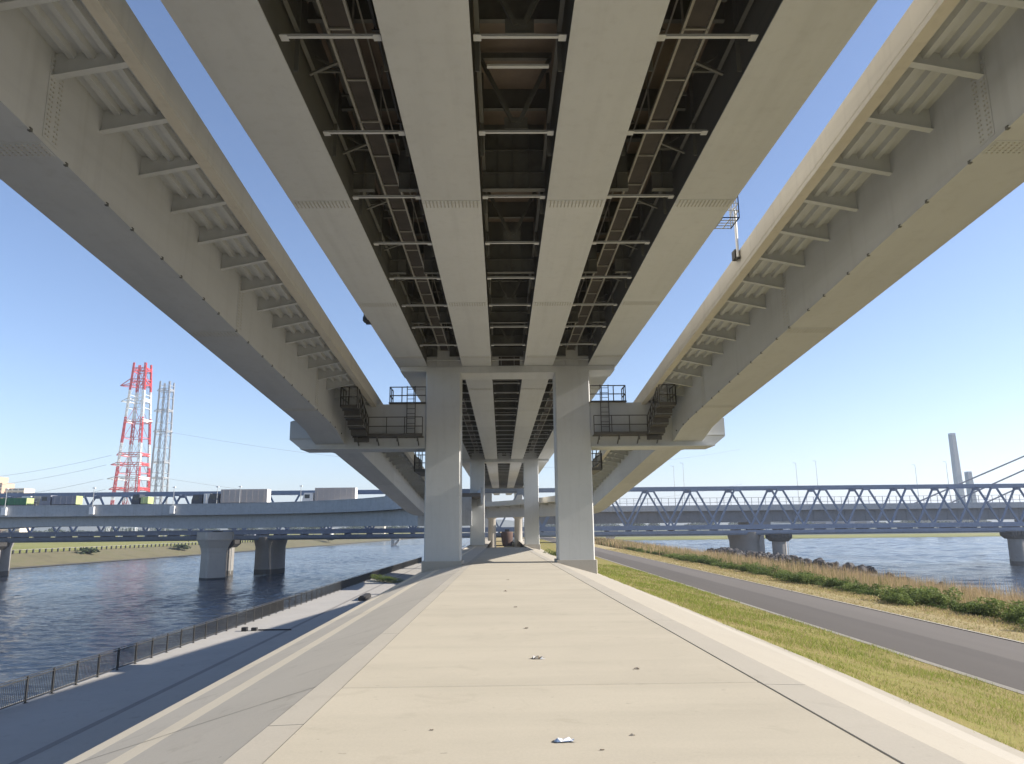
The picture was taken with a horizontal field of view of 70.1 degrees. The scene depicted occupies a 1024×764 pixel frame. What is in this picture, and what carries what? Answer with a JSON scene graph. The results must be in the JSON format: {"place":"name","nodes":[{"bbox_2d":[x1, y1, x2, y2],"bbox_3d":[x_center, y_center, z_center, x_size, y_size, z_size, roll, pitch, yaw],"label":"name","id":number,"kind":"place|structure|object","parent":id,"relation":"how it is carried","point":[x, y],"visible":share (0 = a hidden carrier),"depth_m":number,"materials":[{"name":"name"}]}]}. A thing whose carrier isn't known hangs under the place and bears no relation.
{"place":"outdoors","nodes":[
{"label":"outdoors","id":0,"kind":"place"},
{"bbox_2d":[10,533,409,552],"bbox_3d":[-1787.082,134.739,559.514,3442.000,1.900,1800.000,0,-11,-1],"label":"field","id":1,"kind":"structure","parent":0,"point":[17,547],"depth_m":319.03,"materials":[{"name":"plant"}]},
{"bbox_2d":[0,477,14,531],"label":"apartment block","id":2,"kind":"structure","parent":1,"relation":"on","point":[4,482],"depth_m":695.05,"materials":[{"name":"grey"}]},
{"bbox_2d":[0,488,34,531],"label":"apartment block","id":3,"kind":"structure","parent":1,"relation":"on","point":[18,490],"depth_m":691.46,"materials":[{"name":"grey"}]},
{"bbox_2d":[106,362,152,536],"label":"lattice tower","id":4,"kind":"structure","parent":1,"relation":"on","point":[143,401],"depth_m":499.22,"materials":[{"name":"metal"}]},
{"bbox_2d":[149,381,174,535],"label":"lattice tower","id":5,"kind":"structure","parent":1,"relation":"on","point":[156,431],"depth_m":523.01,"materials":[{"name":"metal"}]},
{"bbox_2d":[32,526,423,531],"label":"distant trees","id":6,"kind":"object","parent":1,"relation":"on","point":[167,529],"visible":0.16,"depth_m":787.63,"materials":[{"name":"plant"}]},
{"bbox_2d":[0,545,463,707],"bbox_3d":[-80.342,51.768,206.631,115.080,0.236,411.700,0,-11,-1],"label":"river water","id":7,"kind":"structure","parent":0,"point":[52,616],"depth_m":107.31,"materials":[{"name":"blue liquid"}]},
{"bbox_2d":[0,545,468,763],"bbox_3d":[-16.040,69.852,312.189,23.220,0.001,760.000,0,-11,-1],"label":"riverside walkway","id":8,"kind":"structure","parent":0,"point":[34,724],"depth_m":37.86,"materials":[{"name":"concrete"}]},
{"bbox_2d":[0,557,421,709],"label":"walkway fence","id":9,"kind":"object","parent":8,"relation":"on","point":[276,606],"visible":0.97,"depth_m":50.28,"materials":[{"name":"metal"}]},
{"bbox_2d":[9,543,465,763],"bbox_3d":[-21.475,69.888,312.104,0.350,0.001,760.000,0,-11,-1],"label":"drain channel","id":10,"kind":"object","parent":8,"relation":"on","point":[40,750],"visible":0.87,"depth_m":35.26,"materials":[{"name":"concrete"}]},
{"bbox_2d":[241,627,290,631],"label":"timber scraps","id":11,"kind":"object","parent":8,"relation":"on","point":[243,629],"visible":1,"depth_m":58.00,"materials":[{"name":"black wood"}]},
{"bbox_2d":[358,593,370,600],"bbox_3d":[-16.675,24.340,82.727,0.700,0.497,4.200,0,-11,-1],"label":"rock","id":12,"kind":"object","parent":8,"relation":"on","point":[365,596],"visible":1,"depth_m":81.48,"materials":[{"name":"stone"}]},
{"bbox_2d":[370,574,404,582],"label":"shrub","id":13,"kind":"object","parent":8,"relation":"on","point":[385,578],"visible":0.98,"depth_m":107.93,"materials":[{"name":"green plant"}]},
{"bbox_2d":[10,532,468,568],"bbox_3d":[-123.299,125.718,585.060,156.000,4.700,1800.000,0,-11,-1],"label":"river bank","id":14,"kind":"structure","parent":0,"point":[40,559],"depth_m":256.20,"materials":[{"name":"concrete"}]},
{"bbox_2d":[74,547,99,553],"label":"bush","id":15,"kind":"object","parent":14,"relation":"on","point":[87,550],"visible":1,"depth_m":241.75,"materials":[{"name":"green plant"}]},
{"bbox_2d":[12,540,252,553],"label":"bank post fence","id":16,"kind":"object","parent":14,"relation":"on","point":[106,547],"visible":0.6,"depth_m":257.22,"materials":[{"name":"metal"}]},
{"bbox_2d":[169,544,191,548],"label":"bush","id":17,"kind":"object","parent":14,"relation":"on","point":[180,546],"visible":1,"depth_m":290.57,"materials":[{"name":"green plant"}]},
{"bbox_2d":[9,532,469,568],"bbox_3d":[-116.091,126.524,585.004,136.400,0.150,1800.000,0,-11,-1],"label":"bank edge","id":18,"kind":"object","parent":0,"point":[160,557],"visible":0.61,"depth_m":246.27,"materials":[{"name":"concrete"}]},
{"bbox_2d":[0,487,482,528],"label":"road bridge","id":19,"kind":"structure","parent":0,"point":[381,511],"depth_m":148.80,"materials":[{"name":"grey paint"}]},
{"bbox_2d":[1,488,8,514],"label":"lamp mast","id":20,"kind":"object","parent":19,"relation":"on","point":[4,511],"visible":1,"depth_m":148.47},
{"bbox_2d":[0,498,33,505],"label":"truck","id":21,"kind":"object","parent":19,"relation":"on","point":[18,501],"visible":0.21,"depth_m":150.99,"materials":[{"name":"green"}]},
{"bbox_2d":[26,498,33,504],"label":"rear door","id":22,"kind":"structure","parent":21,"relation":"in","point":[29,501],"depth_m":152.22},
{"bbox_2d":[21,496,40,504],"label":"container lorry","id":23,"kind":"object","parent":19,"relation":"on","point":[37,500],"visible":0.27,"depth_m":154.27,"materials":[{"name":"grey"}]},
{"bbox_2d":[39,495,82,504],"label":"truck","id":24,"kind":"object","parent":19,"relation":"on","point":[58,500],"visible":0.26,"depth_m":151.19,"materials":[{"name":"grey"}]},
{"bbox_2d":[75,496,82,504],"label":"rear door","id":25,"kind":"structure","parent":24,"relation":"in","point":[79,499],"depth_m":152.39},
{"bbox_2d":[89,487,94,513],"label":"lamp mast","id":26,"kind":"object","parent":19,"relation":"on","point":[92,510],"visible":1,"depth_m":148.74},
{"bbox_2d":[131,494,153,503],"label":"works lorry","id":27,"kind":"object","parent":19,"relation":"on","point":[139,499],"visible":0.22,"depth_m":151.48,"materials":[{"name":"grey"}]},
{"bbox_2d":[191,493,211,503],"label":"box lorry","id":28,"kind":"object","parent":19,"relation":"on","point":[200,499],"visible":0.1,"depth_m":154.95,"materials":[{"name":"grey"}]},
{"bbox_2d":[208,489,270,503],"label":"box lorry","id":29,"kind":"object","parent":19,"relation":"on","point":[246,495],"visible":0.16,"depth_m":151.82,"materials":[{"name":"grey"}]},
{"bbox_2d":[302,487,357,500],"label":"box lorry","id":30,"kind":"object","parent":19,"relation":"on","point":[320,494],"visible":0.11,"depth_m":152.34,"materials":[{"name":"grey"}]},
{"bbox_2d":[64,546,469,763],"bbox_3d":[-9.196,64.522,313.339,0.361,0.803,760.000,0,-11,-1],"label":"embankment edge","id":31,"kind":"object","parent":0,"point":[105,744],"visible":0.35,"depth_m":11.41,"materials":[{"name":"concrete"}]},
{"bbox_2d":[77,546,473,763],"bbox_3d":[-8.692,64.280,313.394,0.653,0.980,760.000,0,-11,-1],"label":"embankment slope","id":32,"kind":"structure","parent":0,"point":[139,736],"depth_m":10.72,"materials":[{"name":"concrete"}]},
{"bbox_2d":[107,538,485,763],"bbox_3d":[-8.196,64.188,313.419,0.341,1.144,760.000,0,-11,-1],"label":"embankment berm","id":33,"kind":"structure","parent":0,"point":[147,744],"depth_m":10.05,"materials":[{"name":"concrete"}]},
{"bbox_2d":[124,532,496,763],"bbox_3d":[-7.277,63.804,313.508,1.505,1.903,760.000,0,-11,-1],"label":"embankment slope","id":34,"kind":"structure","parent":0,"point":[221,738],"depth_m":8.70,"materials":[{"name":"concrete"}]},
{"bbox_2d":[76,583,415,763],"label":"embankment joints","id":35,"kind":"object","parent":34,"relation":"on","point":[235,712],"visible":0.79,"depth_m":7.97,"materials":[{"name":"concrete"}]},
{"bbox_2d":[289,330,724,573],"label":"portal pier","id":36,"kind":"structure","parent":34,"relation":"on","point":[431,426],"depth_m":44.23,"materials":[{"name":"paint"}]},
{"bbox_2d":[0,0,424,515],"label":"ramp bridge","id":37,"kind":"structure","parent":36,"relation":"on","point":[113,158],"depth_m":19.39,"materials":[{"name":"paint"}]},
{"bbox_2d":[160,0,877,494],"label":"elevated viaduct","id":38,"kind":"object","parent":36,"relation":"on","point":[484,182],"visible":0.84,"depth_m":20.36,"materials":[{"name":"paint"}]},
{"bbox_2d":[714,196,739,228],"bbox_3d":[7.059,-5.714,24.114,0.565,1.025,1.000,0,-11,-1],"label":"cage","id":39,"kind":"object","parent":38,"relation":"hanging from","point":[730,210],"visible":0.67,"depth_m":23.92,"materials":[{"name":"metal"}]},
{"bbox_2d":[485,0,1023,517],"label":"ramp bridge","id":40,"kind":"structure","parent":36,"relation":"on","point":[913,158],"depth_m":20.25,"materials":[{"name":"paint"}]},
{"bbox_2d":[732,208,740,260],"bbox_3d":[8.082,-5.346,26.513,0.155,1.944,0.480,0,-11,-1],"label":"lamp pole","id":41,"kind":"object","parent":40,"relation":"on","point":[735,255],"visible":0.76,"depth_m":26.30,"materials":[{"name":"metal"}]},
{"bbox_2d":[496,532,513,546],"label":"levee top","id":42,"kind":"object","parent":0,"point":[498,542],"depth_m":184.74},
{"bbox_2d":[487,518,495,546],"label":"ramp pier","id":43,"kind":"structure","parent":42,"relation":"on","point":[492,530],"depth_m":143.37,"materials":[{"name":"concrete"}]},
{"bbox_2d":[485,485,523,546],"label":"portal pier","id":44,"kind":"structure","parent":42,"relation":"on","point":[488,497],"depth_m":187.83,"materials":[{"name":"paint"}]},
{"bbox_2d":[462,447,548,549],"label":"portal pier","id":45,"kind":"structure","parent":42,"relation":"on","point":[531,501],"depth_m":106.87,"materials":[{"name":"paint"}]},
{"bbox_2d":[501,529,512,545],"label":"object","id":46,"kind":"structure","parent":42,"relation":"on","point":[507,537],"depth_m":160.40,"materials":[{"name":"concrete"}]},
{"bbox_2d":[513,517,522,546],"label":"ramp pier","id":47,"kind":"structure","parent":42,"relation":"on","point":[517,529],"depth_m":143.47,"materials":[{"name":"concrete"}]},
{"bbox_2d":[0,0,1023,521],"label":"sky","id":48,"kind":"structure","parent":0,"point":[939,352],"materials":[{"name":"blue"}]},
{"bbox_2d":[30,519,1013,531],"bbox_3d":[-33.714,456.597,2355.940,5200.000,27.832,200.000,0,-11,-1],"label":"skyline hills","id":49,"kind":"structure","parent":0,"point":[508,523],"depth_m":2261.18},
{"bbox_2d":[263,548,899,763],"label":"concrete path","id":50,"kind":"structure","parent":0,"point":[461,672],"depth_m":7.34,"materials":[{"name":"concrete"}]},
{"bbox_2d":[554,737,573,741],"bbox_3d":[0.423,2.825,5.772,0.189,0.025,0.100,0,-11,-1],"label":"crumpled wrapper","id":51,"kind":"object","parent":50,"relation":"on","point":[566,739],"visible":1,"depth_m":5.76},
{"bbox_2d":[332,531,1023,691],"bbox_3d":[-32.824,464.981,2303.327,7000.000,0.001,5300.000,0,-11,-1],"label":"river water","id":52,"kind":"structure","parent":0,"point":[418,541],"depth_m":447.45,"materials":[{"name":"liquid"}]},
{"bbox_2d":[0,542,9,552],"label":"round pier","id":53,"kind":"structure","parent":52,"relation":"in","point":[4,545],"depth_m":160.44,"materials":[{"name":"concrete"}]},
{"bbox_2d":[0,537,13,575],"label":"railway pier","id":54,"kind":"structure","parent":52,"relation":"in","point":[5,556],"depth_m":166.96,"materials":[{"name":"concrete"}]},
{"bbox_2d":[197,531,233,579],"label":"road pier","id":55,"kind":"structure","parent":52,"relation":"in","point":[214,545],"depth_m":148.02,"materials":[{"name":"concrete"}]},
{"bbox_2d":[226,540,240,575],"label":"round pier","id":56,"kind":"structure","parent":52,"relation":"in","point":[230,557],"depth_m":159.10,"materials":[{"name":"concrete"}]},
{"bbox_2d":[254,534,287,574],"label":"railway pier","id":57,"kind":"structure","parent":52,"relation":"in","point":[269,557],"depth_m":162.74,"materials":[{"name":"concrete"}]},
{"bbox_2d":[0,483,1023,542],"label":"railway bridge","id":58,"kind":"structure","parent":57,"relation":"on","point":[131,536],"depth_m":165.00,"materials":[{"name":"blue paint"}]},
{"bbox_2d":[727,529,759,552],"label":"railway pier","id":59,"kind":"structure","parent":52,"relation":"in","point":[749,541],"depth_m":164.64,"materials":[{"name":"concrete"}]},
{"bbox_2d":[738,522,770,551],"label":"girder pier","id":60,"kind":"structure","parent":52,"relation":"in","point":[762,544],"depth_m":209.77,"materials":[{"name":"concrete"}]},
{"bbox_2d":[765,534,791,554],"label":"round pier","id":61,"kind":"structure","parent":52,"relation":"in","point":[779,545],"depth_m":162.35,"materials":[{"name":"concrete"}]},
{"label":"girder pier","id":62,"kind":"object","parent":52,"relation":"in","visible":0},
{"bbox_2d":[539,495,1023,523],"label":"girder bridge","id":63,"kind":"structure","parent":62,"relation":"on","point":[689,514],"depth_m":210.29,"materials":[{"name":"grey paint"}]},
{"bbox_2d":[948,433,965,502],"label":"bridge pylon","id":64,"kind":"object","parent":63,"relation":"attached to","point":[956,467],"visible":0.75,"depth_m":224.80,"materials":[{"name":"concrete"}]},
{"bbox_2d":[915,456,1023,502],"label":"stay cable","id":65,"kind":"object","parent":63,"relation":"attached to","point":[977,476],"visible":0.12,"depth_m":217.59,"materials":[{"name":"grey metal"}]},
{"bbox_2d":[950,469,1023,502],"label":"stay cable","id":66,"kind":"object","parent":63,"relation":"attached to","point":[992,483],"visible":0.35,"depth_m":217.73,"materials":[{"name":"grey metal"}]},
{"bbox_2d":[518,539,1014,763],"bbox_3d":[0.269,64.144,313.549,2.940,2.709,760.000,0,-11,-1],"label":"side slab","id":67,"kind":"structure","parent":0,"point":[945,742],"depth_m":9.14,"materials":[{"name":"concrete"}]},
{"bbox_2d":[539,537,1023,690],"bbox_3d":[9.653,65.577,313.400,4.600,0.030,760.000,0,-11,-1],"label":"asphalt road","id":68,"kind":"structure","parent":0,"point":[995,659],"depth_m":27.15,"materials":[{"name":"asphalt"}]},
{"bbox_2d":[552,537,1023,642],"bbox_3d":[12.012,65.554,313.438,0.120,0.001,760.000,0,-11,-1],"label":"road edging","id":69,"kind":"object","parent":68,"relation":"on","point":[856,605],"visible":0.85,"depth_m":32.42,"materials":[{"name":"concrete"}]},
{"bbox_2d":[539,538,1023,752],"bbox_3d":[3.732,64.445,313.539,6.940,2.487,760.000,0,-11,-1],"label":"turf slope","id":70,"kind":"structure","parent":0,"point":[544,545],"depth_m":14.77,"materials":[{"name":"plant"}]},
{"bbox_2d":[540,538,1023,694],"bbox_3d":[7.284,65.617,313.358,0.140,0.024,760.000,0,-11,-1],"label":"road edging","id":71,"kind":"object","parent":70,"relation":"on","point":[963,673],"visible":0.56,"depth_m":21.47,"materials":[{"name":"concrete"}]},
{"bbox_2d":[543,550,1023,758],"bbox_3d":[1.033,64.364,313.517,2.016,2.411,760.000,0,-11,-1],"label":"side kerb","id":72,"kind":"structure","parent":70,"relation":"on","point":[1011,750],"depth_m":9.57,"materials":[{"name":"concrete"}]},
{"bbox_2d":[541,549,1023,763],"bbox_3d":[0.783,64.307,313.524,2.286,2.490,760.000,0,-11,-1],"label":"side slab band","id":73,"kind":"object","parent":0,"point":[991,748],"visible":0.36,"depth_m":8.88,"materials":[{"name":"concrete"}]},
{"bbox_2d":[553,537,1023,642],"bbox_3d":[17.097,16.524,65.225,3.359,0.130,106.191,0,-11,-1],"label":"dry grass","id":74,"kind":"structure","parent":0,"point":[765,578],"depth_m":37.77,"materials":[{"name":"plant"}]},
{"bbox_2d":[601,533,999,539],"bbox_3d":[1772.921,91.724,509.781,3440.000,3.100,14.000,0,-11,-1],"label":"bank","id":75,"kind":"structure","parent":0,"point":[822,536],"depth_m":483.20,"materials":[{"name":"concrete"}]},
{"bbox_2d":[596,544,1014,625],"bbox_3d":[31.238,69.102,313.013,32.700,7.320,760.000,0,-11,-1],"label":"reed bank","id":76,"kind":"structure","parent":0,"point":[906,604],"depth_m":31.92,"materials":[{"name":"plant"}]},
{"bbox_2d":[688,555,710,563],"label":"shrub","id":77,"kind":"object","parent":76,"relation":"on","point":[697,560],"visible":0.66,"depth_m":73.17,"materials":[{"name":"green plant"}]},
{"bbox_2d":[703,558,725,564],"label":"shrub","id":78,"kind":"object","parent":76,"relation":"on","point":[708,561],"visible":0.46,"depth_m":69.25,"materials":[{"name":"green plant"}]},
{"bbox_2d":[723,564,739,570],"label":"shrub","id":79,"kind":"object","parent":76,"relation":"on","point":[730,566],"visible":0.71,"depth_m":62.19,"materials":[{"name":"green plant"}]},
{"bbox_2d":[739,564,763,572],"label":"shrub","id":80,"kind":"object","parent":76,"relation":"on","point":[743,568],"visible":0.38,"depth_m":58.66,"materials":[{"name":"green plant"}]},
{"bbox_2d":[752,568,773,575],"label":"shrub","id":81,"kind":"object","parent":76,"relation":"on","point":[762,572],"visible":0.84,"depth_m":55.02,"materials":[{"name":"green plant"}]},
{"bbox_2d":[747,564,781,572],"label":"shrub","id":82,"kind":"object","parent":76,"relation":"on","point":[760,568],"visible":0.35,"depth_m":56.59,"materials":[{"name":"green plant"}]},
{"bbox_2d":[772,569,793,578],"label":"shrub","id":83,"kind":"object","parent":76,"relation":"on","point":[786,571],"visible":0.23,"depth_m":51.56,"materials":[{"name":"green plant"}]},
{"bbox_2d":[773,570,810,581],"bbox_3d":[18.968,13.133,48.857,2.407,1.028,2.290,2,-11,-12],"label":"shrub","id":84,"kind":"object","parent":76,"relation":"on","point":[782,577],"visible":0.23,"depth_m":48.99,"materials":[{"name":"green plant"}]},
{"bbox_2d":[786,571,814,582],"bbox_3d":[19.032,12.850,47.529,1.932,1.086,2.123,-11,-15,42],"label":"shrub","id":85,"kind":"object","parent":76,"relation":"on","point":[792,577],"visible":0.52,"depth_m":47.50,"materials":[{"name":"green plant"}]},
{"bbox_2d":[594,537,1023,619],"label":"reeds","id":86,"kind":"object","parent":76,"relation":"on","point":[968,595],"visible":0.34,"depth_m":54.20,"materials":[{"name":"plant"}]},
{"bbox_2d":[798,572,827,583],"bbox_3d":[19.390,12.608,46.272,2.491,1.071,1.890,-8,-14,34],"label":"shrub","id":87,"kind":"object","parent":76,"relation":"on","point":[814,579],"visible":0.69,"depth_m":46.09,"materials":[{"name":"green plant"}]},
{"bbox_2d":[826,577,856,588],"bbox_3d":[19.846,12.177,43.980,1.982,1.002,1.804,0,-11,-4],"label":"shrub","id":88,"kind":"object","parent":76,"relation":"on","point":[831,582],"visible":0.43,"depth_m":43.65,"materials":[{"name":"green plant"}]},
{"bbox_2d":[833,582,856,593],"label":"shrub","id":89,"kind":"object","parent":76,"relation":"on","point":[847,587],"visible":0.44,"depth_m":41.38,"materials":[{"name":"green plant"}]},
{"bbox_2d":[835,579,861,588],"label":"shrub","id":90,"kind":"object","parent":76,"relation":"on","point":[839,582],"visible":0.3,"depth_m":42.88,"materials":[{"name":"green plant"}]},
{"bbox_2d":[850,587,879,597],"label":"shrub","id":91,"kind":"object","parent":76,"relation":"on","point":[870,592],"visible":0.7,"depth_m":39.27,"materials":[{"name":"green plant"}]},
{"bbox_2d":[851,583,882,592],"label":"shrub","id":92,"kind":"object","parent":76,"relation":"on","point":[862,587],"visible":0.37,"depth_m":40.56,"materials":[{"name":"green plant"}]},
{"bbox_2d":[875,584,929,601],"bbox_3d":[19.322,10.551,35.976,2.598,1.132,1.978,2,-12,-15],"label":"shrub","id":93,"kind":"object","parent":76,"relation":"on","point":[907,591],"visible":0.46,"depth_m":36.04,"materials":[{"name":"green plant"}]},
{"bbox_2d":[882,593,925,606],"bbox_3d":[18.431,10.288,34.405,1.528,0.675,1.859,5,-12,-25],"label":"shrub","id":94,"kind":"object","parent":76,"relation":"on","point":[901,598],"visible":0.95,"depth_m":34.19,"materials":[{"name":"green plant"}]},
{"bbox_2d":[910,586,962,608],"bbox_3d":[20.030,10.239,34.476,2.650,1.152,2.017,10,-15,-42],"label":"shrub","id":95,"kind":"object","parent":76,"relation":"on","point":[930,597],"visible":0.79,"depth_m":34.19,"materials":[{"name":"green plant"}]},
{"bbox_2d":[925,602,947,610],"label":"shrub","id":96,"kind":"object","parent":76,"relation":"on","point":[942,605],"visible":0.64,"depth_m":33.27,"materials":[{"name":"green plant"}]},
{"bbox_2d":[947,600,972,611],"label":"shrub","id":97,"kind":"object","parent":76,"relation":"on","point":[953,605],"visible":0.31,"depth_m":32.21,"materials":[{"name":"green plant"}]},
{"bbox_2d":[954,603,985,617],"bbox_3d":[19.727,9.750,31.007,1.321,0.703,1.321,3,-12,-18],"label":"shrub","id":98,"kind":"object","parent":76,"relation":"on","point":[963,609],"visible":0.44,"depth_m":31.19,"materials":[{"name":"green plant"}]},
{"bbox_2d":[967,597,1023,620],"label":"shrub","id":99,"kind":"object","parent":76,"relation":"on","point":[986,609],"visible":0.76,"depth_m":30.15,"materials":[{"name":"green plant"}]},
{"bbox_2d":[997,605,1023,624],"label":"shrub","id":100,"kind":"object","parent":76,"relation":"on","point":[1005,615],"visible":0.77,"depth_m":28.18,"materials":[{"name":"green plant"}]},
{"bbox_2d":[594,526,1021,536],"bbox_3d":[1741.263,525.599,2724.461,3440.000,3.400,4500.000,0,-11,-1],"label":"field","id":101,"kind":"structure","parent":0,"point":[792,534],"depth_m":503.90,"materials":[{"name":"plant"}]},
{"bbox_2d":[545,520,991,530],"bbox_3d":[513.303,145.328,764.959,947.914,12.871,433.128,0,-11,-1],"label":"distant trees","id":102,"kind":"object","parent":101,"relation":"on","point":[730,523],"visible":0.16,"depth_m":784.20,"materials":[{"name":"plant"}]},
{"bbox_2d":[807,521,870,528],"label":"building","id":103,"kind":"structure","parent":101,"relation":"on","point":[830,522],"depth_m":711.46,"materials":[{"name":"grey paint"}]},
{"bbox_2d":[623,536,1023,598],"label":"river water","id":104,"kind":"structure","parent":0,"point":[974,559],"depth_m":227.95,"materials":[{"name":"blue liquid"}]},
{"bbox_2d":[999,531,1023,565],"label":"round pier","id":105,"kind":"structure","parent":104,"relation":"in","point":[1016,542],"depth_m":163.26,"materials":[{"name":"concrete"}]},
{"bbox_2d":[727,552,989,596],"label":"riprap mound","id":106,"kind":"object","parent":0,"point":[816,566],"visible":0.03,"depth_m":99.16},
{"bbox_2d":[964,471,976,502],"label":"bridge pylon","id":107,"kind":"object","parent":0,"point":[968,474],"visible":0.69,"depth_m":289.60,"materials":[{"name":"white metal"}]},
{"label":"path base","id":108,"kind":"structure","parent":0,"visible":0},
{"bbox_2d":[222,548,487,763],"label":"path edging","id":109,"kind":"object","parent":108,"relation":"on","point":[264,745],"visible":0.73,"depth_m":7.51,"materials":[{"name":"concrete"}]},
{"bbox_2d":[525,548,965,763],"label":"path gutter","id":110,"kind":"object","parent":108,"relation":"on","point":[900,747],"visible":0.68,"depth_m":7.24,"materials":[{"name":"concrete"}]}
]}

